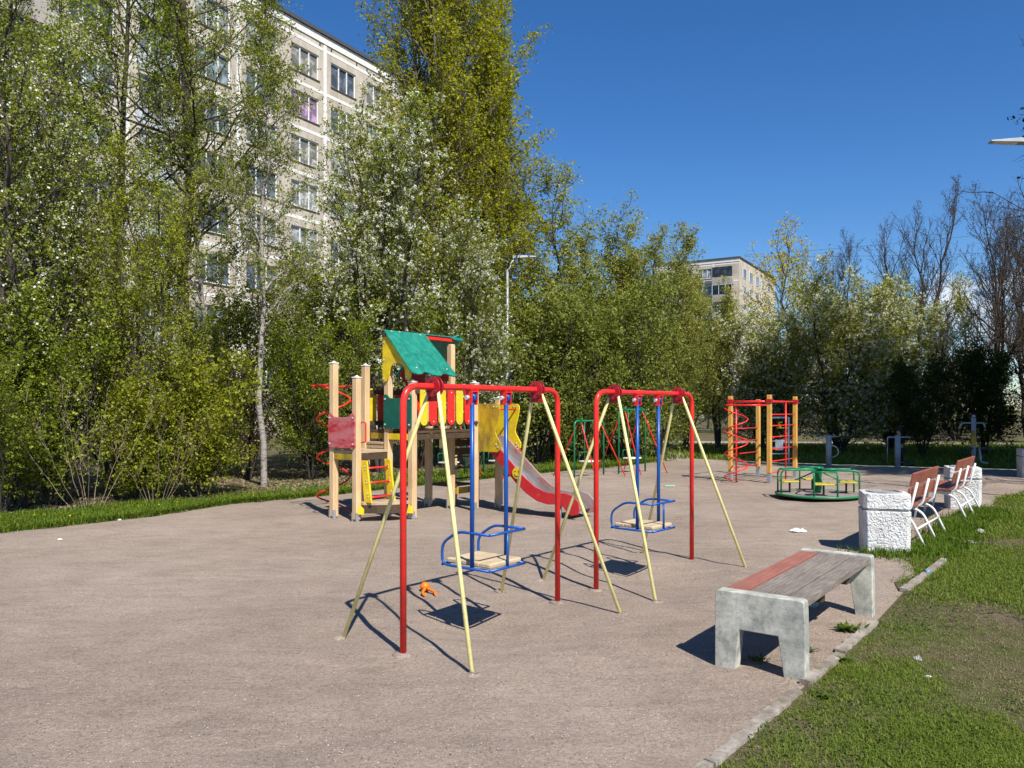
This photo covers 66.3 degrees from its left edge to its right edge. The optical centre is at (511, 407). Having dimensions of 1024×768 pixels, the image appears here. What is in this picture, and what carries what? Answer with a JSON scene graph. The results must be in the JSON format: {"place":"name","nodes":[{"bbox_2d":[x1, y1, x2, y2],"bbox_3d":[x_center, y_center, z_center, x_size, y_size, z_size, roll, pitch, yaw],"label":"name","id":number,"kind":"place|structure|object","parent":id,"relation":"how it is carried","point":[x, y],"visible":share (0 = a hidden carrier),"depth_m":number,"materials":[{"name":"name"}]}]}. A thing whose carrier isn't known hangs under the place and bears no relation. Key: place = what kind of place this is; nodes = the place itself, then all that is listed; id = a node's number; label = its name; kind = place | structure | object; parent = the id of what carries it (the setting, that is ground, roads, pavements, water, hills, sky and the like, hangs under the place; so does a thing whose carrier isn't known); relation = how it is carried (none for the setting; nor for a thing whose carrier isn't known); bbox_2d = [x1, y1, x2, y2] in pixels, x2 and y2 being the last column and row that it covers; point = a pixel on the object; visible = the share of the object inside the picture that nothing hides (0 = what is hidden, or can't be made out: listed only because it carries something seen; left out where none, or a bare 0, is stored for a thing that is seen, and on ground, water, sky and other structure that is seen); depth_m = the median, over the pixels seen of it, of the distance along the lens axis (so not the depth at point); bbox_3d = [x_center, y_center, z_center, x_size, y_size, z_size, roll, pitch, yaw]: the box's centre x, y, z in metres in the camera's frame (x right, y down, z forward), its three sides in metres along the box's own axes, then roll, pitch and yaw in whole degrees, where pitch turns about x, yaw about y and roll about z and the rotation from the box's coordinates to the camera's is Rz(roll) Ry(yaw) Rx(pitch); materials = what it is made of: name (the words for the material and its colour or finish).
{"place":"outdoors","nodes":[
{"label":"outdoors","id":0,"kind":"place"},
{"bbox_2d":[0,456,660,532],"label":"grass strip","id":1,"kind":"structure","parent":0,"point":[29,520],"depth_m":12.60,"materials":[{"name":"green plant"}]},
{"bbox_2d":[0,459,1023,767],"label":"sand ground","id":2,"kind":"structure","parent":0,"point":[308,645],"depth_m":5.69,"materials":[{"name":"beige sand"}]},
{"bbox_2d":[311,330,593,521],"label":"play tower","id":3,"kind":"structure","parent":2,"relation":"on","point":[421,358],"depth_m":11.59,"materials":[{"name":"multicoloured wood"}]},
{"bbox_2d":[333,377,629,676],"bbox_3d":[-0.172,0.739,5.792,1.361,1.903,1.914,0,0,38],"label":"swing set","id":4,"kind":"object","parent":2,"relation":"on","point":[433,387],"visible":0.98,"depth_m":5.62,"materials":[{"name":"red paint"}]},
{"bbox_2d":[553,418,625,477],"bbox_3d":[1.810,0.951,18.375,1.113,1.437,1.384,0,0,-45],"label":"green swing set","id":5,"kind":"object","parent":2,"relation":"on","point":[579,421],"visible":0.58,"depth_m":18.25,"materials":[{"name":"paint"}]},
{"bbox_2d":[599,407,667,474],"bbox_3d":[2.990,0.827,19.500,1.386,1.709,1.164,0,0,44],"label":"green swing set","id":6,"kind":"object","parent":2,"relation":"on","point":[641,409],"visible":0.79,"depth_m":19.45,"materials":[{"name":"paint"}]},
{"bbox_2d":[536,385,752,602],"bbox_3d":[1.306,0.739,7.557,1.361,1.903,1.913,0,0,41],"label":"swing set","id":7,"kind":"object","parent":2,"relation":"on","point":[614,393],"visible":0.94,"depth_m":7.39,"materials":[{"name":"red paint"}]},
{"bbox_2d":[703,688,802,766],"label":"kerb","id":8,"kind":"structure","parent":2,"relation":"on","point":[729,746],"depth_m":3.88,"materials":[{"name":"concrete"}]},
{"bbox_2d":[724,395,798,482],"bbox_3d":[5.492,0.685,17.358,0.980,1.930,2.152,0,0,38],"label":"climbing frame","id":9,"kind":"object","parent":2,"relation":"on","point":[769,401],"visible":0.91,"depth_m":17.12,"materials":[{"name":"orange wood"}]},
{"bbox_2d":[772,417,789,464],"bbox_3d":[7.633,0.948,22.229,0.592,1.404,0.196,0,0,-10],"label":"sports ladder","id":10,"kind":"object","parent":2,"relation":"on","point":[778,443],"visible":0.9,"depth_m":22.27,"materials":[{"name":"grey metal"}]},
{"bbox_2d":[715,548,874,680],"bbox_3d":[2.040,1.397,5.490,0.553,0.525,1.840,0,0,36],"label":"concrete bench","id":11,"kind":"object","parent":2,"relation":"on","point":[779,598],"visible":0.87,"depth_m":4.89,"materials":[{"name":"grey concrete"}]},
{"bbox_2d":[775,466,859,499],"bbox_3d":[5.461,1.350,14.000,1.462,0.600,1.463,0,0,10],"label":"merry go round","id":12,"kind":"object","parent":2,"relation":"on","point":[816,491],"visible":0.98,"depth_m":13.90,"materials":[{"name":"green paint"}]},
{"bbox_2d":[799,652,844,685],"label":"kerb","id":13,"kind":"structure","parent":2,"relation":"on","point":[814,675],"depth_m":4.74,"materials":[{"name":"concrete"}]},
{"bbox_2d":[818,435,839,466],"bbox_3d":[8.740,1.200,21.626,0.601,0.900,0.153,0,0,4],"label":"exercise machine","id":14,"kind":"object","parent":2,"relation":"on","point":[829,445],"visible":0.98,"depth_m":21.57,"materials":[{"name":"grey paint"}]},
{"bbox_2d":[835,619,878,653],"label":"kerb","id":15,"kind":"structure","parent":2,"relation":"on","point":[847,644],"depth_m":5.40,"materials":[{"name":"concrete"}]},
{"bbox_2d":[858,489,910,552],"bbox_3d":[4.190,1.286,8.830,0.490,0.708,0.490,0,0,17],"label":"litter bin","id":16,"kind":"object","parent":2,"relation":"on","point":[884,517],"visible":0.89,"depth_m":8.61,"materials":[{"name":"grey concrete"}]},
{"bbox_2d":[887,435,913,466],"bbox_3d":[10.696,1.200,21.474,0.777,0.900,0.353,0,0,-20],"label":"exercise machine","id":17,"kind":"object","parent":2,"relation":"on","point":[897,450],"visible":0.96,"depth_m":21.43,"materials":[{"name":"grey paint"}]},
{"bbox_2d":[899,572,929,591],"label":"kerb","id":18,"kind":"structure","parent":2,"relation":"on","point":[917,580],"depth_m":7.10,"materials":[{"name":"concrete"}]},
{"bbox_2d":[907,466,945,545],"bbox_3d":[4.835,1.198,9.609,0.738,0.915,1.450,0,0,38],"label":"backed bench","id":19,"kind":"object","parent":2,"relation":"on","point":[916,492],"visible":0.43,"depth_m":9.47,"materials":[{"name":"white paint"}]},
{"bbox_2d":[914,456,979,517],"bbox_3d":[6.535,1.198,11.709,0.738,0.915,1.450,0,0,38],"label":"backed bench","id":20,"kind":"object","parent":2,"relation":"on","point":[945,487],"visible":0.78,"depth_m":11.55,"materials":[{"name":"white paint"}]},
{"bbox_2d":[944,465,981,509],"bbox_3d":[7.250,1.286,12.620,0.490,0.708,0.490,0,0,22],"label":"litter bin","id":21,"kind":"object","parent":2,"relation":"on","point":[974,486],"visible":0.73,"depth_m":12.40,"materials":[{"name":"grey concrete"}]},
{"bbox_2d":[1016,448,1023,477],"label":"litter bin","id":22,"kind":"object","parent":2,"relation":"on","point":[1020,461],"visible":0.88,"depth_m":18.19,"materials":[{"name":"grey concrete"}]},
{"bbox_2d":[2,410,1023,767],"bbox_3d":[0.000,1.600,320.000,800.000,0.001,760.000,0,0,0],"label":"ground","id":23,"kind":"structure","parent":0,"point":[994,626],"depth_m":5.37,"materials":[{"name":"soil"}]},
{"bbox_2d":[0,334,85,511],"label":"leafy shrub","id":24,"kind":"object","parent":23,"relation":"on","point":[8,449],"visible":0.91,"depth_m":11.90,"materials":[{"name":"green plant"}]},
{"bbox_2d":[0,0,95,360],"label":"cherry tree","id":25,"kind":"object","parent":23,"relation":"on","point":[11,20],"visible":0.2,"depth_m":14.01,"materials":[{"name":"green plant"}]},
{"bbox_2d":[0,256,120,496],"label":"leafy shrub","id":26,"kind":"object","parent":23,"relation":"on","point":[60,278],"visible":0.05,"depth_m":14.01,"materials":[{"name":"green plant"}]},
{"bbox_2d":[0,0,152,472],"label":"cherry tree","id":27,"kind":"object","parent":23,"relation":"on","point":[75,127],"visible":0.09,"depth_m":19.16,"materials":[{"name":"green plant"}]},
{"bbox_2d":[0,273,158,504],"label":"leafy shrub","id":28,"kind":"object","parent":23,"relation":"on","point":[58,441],"visible":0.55,"depth_m":12.64,"materials":[{"name":"green plant"}]},
{"bbox_2d":[0,362,169,508],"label":"bare shrub","id":29,"kind":"object","parent":23,"relation":"on","point":[82,435],"visible":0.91,"depth_m":12.00,"materials":[{"name":"green plant"}]},
{"bbox_2d":[0,0,177,507],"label":"cherry tree","id":30,"kind":"object","parent":23,"relation":"on","point":[43,241],"visible":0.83,"depth_m":12.81,"materials":[{"name":"green plant"}]},
{"bbox_2d":[58,233,169,484],"bbox_3d":[-8.352,-1.049,16.132,2.443,5.430,2.688,0,0,2],"label":"tall shrub","id":31,"kind":"object","parent":23,"relation":"on","point":[107,466],"visible":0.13,"depth_m":16.16,"materials":[{"name":"green plant"}]},
{"bbox_2d":[20,130,216,499],"bbox_3d":[-6.596,-1.407,13.686,3.051,6.164,2.773,0,0,27],"label":"tall shrub","id":32,"kind":"object","parent":23,"relation":"on","point":[160,346],"visible":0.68,"depth_m":13.37,"materials":[{"name":"green plant"}]},
{"bbox_2d":[15,0,260,469],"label":"tall tree","id":33,"kind":"object","parent":23,"relation":"on","point":[128,12],"visible":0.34,"depth_m":19.57,"materials":[{"name":"green plant"}]},
{"bbox_2d":[95,365,195,499],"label":"leafy shrub","id":34,"kind":"object","parent":23,"relation":"on","point":[128,398],"visible":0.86,"depth_m":12.97,"materials":[{"name":"green plant"}]},
{"bbox_2d":[91,404,214,502],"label":"bare shrub","id":35,"kind":"object","parent":23,"relation":"on","point":[163,448],"visible":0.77,"depth_m":12.77,"materials":[{"name":"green plant"}]},
{"bbox_2d":[0,0,323,476],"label":"tall tree","id":36,"kind":"object","parent":23,"relation":"on","point":[186,84],"visible":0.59,"depth_m":17.78,"materials":[{"name":"green plant"}]},
{"bbox_2d":[101,0,261,472],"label":"birch tree","id":37,"kind":"object","parent":23,"relation":"on","point":[184,137],"visible":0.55,"depth_m":17.93,"materials":[{"name":"green plant"}]},
{"bbox_2d":[140,333,271,497],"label":"leafy shrub","id":38,"kind":"object","parent":23,"relation":"on","point":[213,445],"visible":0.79,"depth_m":13.84,"materials":[{"name":"green plant"}]},
{"bbox_2d":[153,283,278,477],"bbox_3d":[-6.988,-0.599,18.430,2.833,4.565,3.164,0,0,14],"label":"leafy shrub","id":39,"kind":"object","parent":23,"relation":"on","point":[215,331],"visible":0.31,"depth_m":18.00,"materials":[{"name":"green plant"}]},
{"bbox_2d":[2,464,466,525],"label":"leaf litter","id":40,"kind":"object","parent":23,"relation":"on","point":[346,466],"visible":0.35,"depth_m":16.54,"materials":[{"name":"plant"}]},
{"bbox_2d":[0,0,473,442],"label":"apartment building","id":41,"kind":"structure","parent":23,"relation":"on","point":[344,67],"depth_m":45.51,"materials":[{"name":"concrete"}]},
{"bbox_2d":[68,47,113,94],"bbox_3d":[-19.296,-15.453,35.964,0.240,1.595,2.350,0,0,31],"label":"window","id":42,"kind":"structure","parent":41,"relation":"in","point":[91,78],"depth_m":36.27,"materials":[{"name":"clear glass"}]},
{"bbox_2d":[68,0,115,38],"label":"window","id":43,"kind":"structure","parent":41,"relation":"in","point":[71,11],"depth_m":36.04,"materials":[{"name":"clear glass"}]},
{"bbox_2d":[194,0,229,36],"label":"window","id":44,"kind":"structure","parent":41,"relation":"in","point":[225,9],"depth_m":41.79,"materials":[{"name":"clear glass"}]},
{"bbox_2d":[195,252,229,286],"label":"window","id":45,"kind":"structure","parent":41,"relation":"in","point":[202,262],"depth_m":41.68,"materials":[{"name":"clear glass"}]},
{"bbox_2d":[195,96,231,137],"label":"window","id":46,"kind":"structure","parent":41,"relation":"in","point":[216,125],"depth_m":41.95,"materials":[{"name":"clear glass"}]},
{"bbox_2d":[195,43,231,88],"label":"window","id":47,"kind":"structure","parent":41,"relation":"in","point":[223,80],"depth_m":42.08,"materials":[{"name":"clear glass"}]},
{"bbox_2d":[196,201,231,237],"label":"window","id":48,"kind":"structure","parent":41,"relation":"in","point":[223,215],"depth_m":41.91,"materials":[{"name":"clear glass"}]},
{"bbox_2d":[245,261,278,294],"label":"window","id":49,"kind":"structure","parent":41,"relation":"in","point":[250,267],"depth_m":44.13,"materials":[{"name":"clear glass"}]},
{"bbox_2d":[246,164,277,200],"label":"window","id":50,"kind":"structure","parent":41,"relation":"in","point":[271,193],"depth_m":44.75,"materials":[{"name":"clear glass"}]},
{"bbox_2d":[291,225,317,256],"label":"window","id":51,"kind":"structure","parent":41,"relation":"in","point":[298,230],"depth_m":47.11,"materials":[{"name":"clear glass"}]},
{"bbox_2d":[291,179,319,213],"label":"window","id":52,"kind":"structure","parent":41,"relation":"in","point":[311,205],"depth_m":47.46,"materials":[{"name":"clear glass"}]},
{"bbox_2d":[291,134,319,169],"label":"window","id":53,"kind":"structure","parent":41,"relation":"in","point":[308,160],"depth_m":47.46,"materials":[{"name":"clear glass"}]},
{"bbox_2d":[291,88,319,125],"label":"window","id":54,"kind":"structure","parent":41,"relation":"in","point":[310,115],"depth_m":47.61,"materials":[{"name":"purple glass"}]},
{"bbox_2d":[291,44,319,81],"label":"window","id":55,"kind":"structure","parent":41,"relation":"in","point":[300,56],"depth_m":47.46,"materials":[{"name":"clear glass"}]},
{"bbox_2d":[330,63,356,99],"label":"window","id":56,"kind":"structure","parent":41,"relation":"in","point":[342,81],"depth_m":50.20,"materials":[{"name":"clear glass"}]},
{"bbox_2d":[366,82,387,113],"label":"window","id":57,"kind":"structure","parent":41,"relation":"in","point":[371,96],"depth_m":52.63,"materials":[{"name":"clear glass"}]},
{"bbox_2d":[219,346,283,478],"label":"leafy shrub","id":58,"kind":"object","parent":23,"relation":"on","point":[249,470],"visible":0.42,"depth_m":17.50,"materials":[{"name":"green plant"}]},
{"bbox_2d":[181,0,335,486],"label":"birch tree","id":59,"kind":"object","parent":23,"relation":"on","point":[257,54],"visible":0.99,"depth_m":15.98,"materials":[{"name":"green plant"}]},
{"bbox_2d":[255,263,326,462],"bbox_3d":[-6.190,-1.255,22.537,2.690,5.822,2.490,0,0,26],"label":"cherry tree","id":60,"kind":"object","parent":23,"relation":"on","point":[291,338],"visible":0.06,"depth_m":22.34,"materials":[{"name":"plant"}]},
{"bbox_2d":[255,299,383,479],"bbox_3d":[-4.342,-0.306,17.600,2.866,3.991,3.367,0,0,-19],"label":"leafy shrub","id":61,"kind":"object","parent":23,"relation":"on","point":[293,398],"visible":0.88,"depth_m":17.06,"materials":[{"name":"green plant"}]},
{"bbox_2d":[239,241,402,470],"bbox_3d":[-4.948,-1.210,20.306,4.043,5.833,3.620,0,0,21],"label":"leafy shrub","id":62,"kind":"object","parent":23,"relation":"on","point":[315,295],"visible":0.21,"depth_m":19.68,"materials":[{"name":"green plant"}]},
{"bbox_2d":[281,76,472,472],"bbox_3d":[-3.408,-3.300,19.697,4.545,9.997,4.983,0,0,6],"label":"cherry tree","id":63,"kind":"object","parent":23,"relation":"on","point":[389,183],"visible":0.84,"depth_m":18.93,"materials":[{"name":"plant"}]},
{"bbox_2d":[368,288,478,467],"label":"leafy shrub","id":64,"kind":"object","parent":23,"relation":"on","point":[422,442],"visible":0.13,"depth_m":20.05,"materials":[{"name":"green plant"}]},
{"bbox_2d":[320,0,556,461],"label":"poplar tree","id":65,"kind":"object","parent":23,"relation":"on","point":[441,47],"visible":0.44,"depth_m":22.18,"materials":[{"name":"green plant"}]},
{"bbox_2d":[396,190,531,468],"bbox_3d":[-1.256,-1.928,20.382,3.588,7.198,3.273,0,0,-30],"label":"cherry tree","id":66,"kind":"object","parent":23,"relation":"on","point":[481,331],"visible":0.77,"depth_m":20.10,"materials":[{"name":"plant"}]},
{"bbox_2d":[399,0,562,460],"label":"poplar tree","id":67,"kind":"object","parent":23,"relation":"on","point":[496,115],"visible":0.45,"depth_m":22.67,"materials":[{"name":"green plant"}]},
{"bbox_2d":[451,331,530,464],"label":"leafy shrub","id":68,"kind":"object","parent":23,"relation":"on","point":[497,384],"visible":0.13,"depth_m":21.68,"materials":[{"name":"green plant"}]},
{"bbox_2d":[505,253,535,385],"bbox_3d":[0.233,-1.300,21.864,0.862,6.000,0.198,0,0,-10],"label":"street lamp","id":69,"kind":"object","parent":23,"relation":"on","point":[516,256],"visible":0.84,"depth_m":21.77,"materials":[{"name":"metal"}]},
{"bbox_2d":[485,274,605,463],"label":"hedge bush","id":70,"kind":"object","parent":23,"relation":"on","point":[536,425],"visible":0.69,"depth_m":21.86,"materials":[{"name":"green plant"}]},
{"bbox_2d":[513,290,601,457],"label":"hedge bush","id":71,"kind":"object","parent":23,"relation":"on","point":[552,450],"visible":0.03,"depth_m":24.66,"materials":[{"name":"green plant"}]},
{"bbox_2d":[486,152,649,458],"bbox_3d":[1.688,-3.081,24.856,4.619,9.538,4.911,0,0,29],"label":"leafy tree","id":72,"kind":"object","parent":23,"relation":"on","point":[557,276],"visible":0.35,"depth_m":24.23,"materials":[{"name":"green plant"}]},
{"bbox_2d":[530,306,632,462],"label":"hedge bush","id":73,"kind":"object","parent":23,"relation":"on","point":[586,408],"visible":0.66,"depth_m":21.94,"materials":[{"name":"green plant"}]},
{"bbox_2d":[550,218,652,455],"bbox_3d":[2.954,-2.193,26.059,3.943,7.733,4.474,0,0,10],"label":"leafy tree","id":74,"kind":"object","parent":23,"relation":"on","point":[585,242],"visible":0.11,"depth_m":25.02,"materials":[{"name":"green plant"}]},
{"bbox_2d":[566,268,683,462],"bbox_3d":[3.285,-1.210,23.227,3.620,5.833,4.043,0,0,8],"label":"hedge bush","id":75,"kind":"object","parent":23,"relation":"on","point":[641,365],"visible":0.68,"depth_m":22.54,"materials":[{"name":"green plant"}]},
{"bbox_2d":[612,219,711,454],"bbox_3d":[4.595,-2.392,26.291,4.239,8.140,3.735,0,0,-26],"label":"leafy tree","id":76,"kind":"object","parent":23,"relation":"on","point":[653,253],"visible":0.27,"depth_m":26.01,"materials":[{"name":"green plant"}]},
{"bbox_2d":[620,324,708,455],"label":"hedge bush","id":77,"kind":"object","parent":23,"relation":"on","point":[674,426],"visible":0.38,"depth_m":24.47,"materials":[{"name":"green plant"}]},
{"bbox_2d":[661,251,742,451],"bbox_3d":[6.463,-2.124,28.436,3.079,7.587,3.274,0,0,-26],"label":"leafy tree","id":78,"kind":"object","parent":23,"relation":"on","point":[685,326],"visible":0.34,"depth_m":28.05,"materials":[{"name":"green plant"}]},
{"bbox_2d":[682,270,744,447],"bbox_3d":[7.697,-1.794,29.996,2.822,6.919,3.202,0,0,38],"label":"leafy tree","id":79,"kind":"object","parent":23,"relation":"on","point":[729,307],"visible":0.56,"depth_m":29.60,"materials":[{"name":"green plant"}]},
{"bbox_2d":[652,256,775,417],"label":"apartment building","id":80,"kind":"structure","parent":23,"relation":"on","point":[736,270],"depth_m":122.30,"materials":[{"name":"concrete"}]},
{"bbox_2d":[700,299,840,450],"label":"blossom bush","id":81,"kind":"object","parent":23,"relation":"on","point":[750,374],"visible":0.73,"depth_m":28.35,"materials":[{"name":"green plant"}]},
{"bbox_2d":[734,340,815,446],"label":"dark bush","id":82,"kind":"object","parent":23,"relation":"on","point":[773,445],"visible":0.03,"depth_m":30.17,"materials":[{"name":"green plant"}]},
{"bbox_2d":[727,212,837,430],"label":"maple tree","id":83,"kind":"object","parent":23,"relation":"on","point":[786,262],"visible":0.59,"depth_m":44.88,"materials":[{"name":"green plant"}]},
{"bbox_2d":[783,227,870,433],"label":"bare tree","id":84,"kind":"object","parent":23,"relation":"on","point":[848,251],"visible":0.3,"depth_m":48.06,"materials":[{"name":"plant"}]},
{"bbox_2d":[768,244,923,451],"bbox_3d":[12.131,-1.862,28.614,6.172,7.103,5.401,0,0,-19],"label":"blossom bush","id":85,"kind":"object","parent":23,"relation":"on","point":[841,393],"visible":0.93,"depth_m":27.48,"materials":[{"name":"green plant"}]},
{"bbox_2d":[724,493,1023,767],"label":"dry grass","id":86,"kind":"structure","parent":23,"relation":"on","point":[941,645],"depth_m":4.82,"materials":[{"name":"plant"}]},
{"bbox_2d":[817,270,984,449],"bbox_3d":[14.152,-1.631,29.768,5.131,6.630,5.863,0,0,-32],"label":"blossom bush","id":87,"kind":"object","parent":23,"relation":"on","point":[929,324],"visible":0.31,"depth_m":28.71,"materials":[{"name":"green plant"}]},
{"bbox_2d":[848,172,976,432],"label":"bare tree","id":88,"kind":"object","parent":23,"relation":"on","point":[952,212],"visible":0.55,"depth_m":44.01,"materials":[{"name":"plant"}]},
{"bbox_2d":[879,349,974,455],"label":"dark bush","id":89,"kind":"object","parent":23,"relation":"on","point":[915,421],"visible":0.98,"depth_m":25.32,"materials":[{"name":"green plant"}]},
{"bbox_2d":[835,504,1023,562],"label":"grass","id":90,"kind":"structure","parent":23,"relation":"on","point":[958,532],"depth_m":9.43,"materials":[{"name":"green plant"}]},
{"bbox_2d":[915,272,1013,440],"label":"bare bush","id":91,"kind":"object","parent":23,"relation":"on","point":[994,332],"visible":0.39,"depth_m":37.37,"materials":[{"name":"plant"}]},
{"bbox_2d":[923,180,1023,439],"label":"bare tree","id":92,"kind":"object","parent":23,"relation":"on","point":[1001,293],"visible":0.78,"depth_m":39.42,"materials":[{"name":"plant"}]},
{"bbox_2d":[958,415,988,465],"bbox_3d":[12.288,0.915,20.878,0.798,1.470,0.180,0,0,4],"label":"exercise machine","id":93,"kind":"object","parent":23,"relation":"on","point":[973,423],"visible":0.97,"depth_m":20.85,"materials":[{"name":"grey paint"}]},
{"bbox_2d":[945,336,1023,455],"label":"dark bush","id":94,"kind":"object","parent":23,"relation":"on","point":[977,371],"visible":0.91,"depth_m":25.74,"materials":[{"name":"green plant"}]},
{"bbox_2d":[952,35,1023,305],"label":"bare tree","id":95,"kind":"object","parent":23,"relation":"on","point":[1022,284],"visible":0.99,"depth_m":15.65,"materials":[{"name":"plant"}]},
{"bbox_2d":[974,189,1023,436],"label":"bare tree","id":96,"kind":"object","parent":23,"relation":"on","point":[1022,301],"visible":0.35,"depth_m":43.20,"materials":[{"name":"plant"}]},
{"bbox_2d":[976,187,1023,394],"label":"bare tree","id":97,"kind":"object","parent":23,"relation":"on","point":[1009,206],"visible":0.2,"depth_m":45.96,"materials":[{"name":"plant"}]},
{"bbox_2d":[988,135,1023,144],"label":"street lamp","id":98,"kind":"object","parent":23,"relation":"on","point":[1015,141],"visible":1,"depth_m":13.39,"materials":[{"name":"metal"}]},
{"bbox_2d":[1003,324,1023,414],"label":"tree","id":99,"kind":"object","parent":23,"relation":"on","point":[1022,345],"visible":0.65,"depth_m":36.42,"materials":[{"name":"plant"}]},
{"bbox_2d":[8,0,1023,532],"label":"sky","id":100,"kind":"structure","parent":0,"point":[730,118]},
{"bbox_2d":[538,441,1023,468],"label":"grass","id":101,"kind":"structure","parent":0,"point":[948,453],"depth_m":25.79,"materials":[{"name":"green plant"}]},
{"bbox_2d":[718,490,1023,767],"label":"lawn grass","id":102,"kind":"structure","parent":0,"point":[992,759],"depth_m":4.26,"materials":[{"name":"green plant"}]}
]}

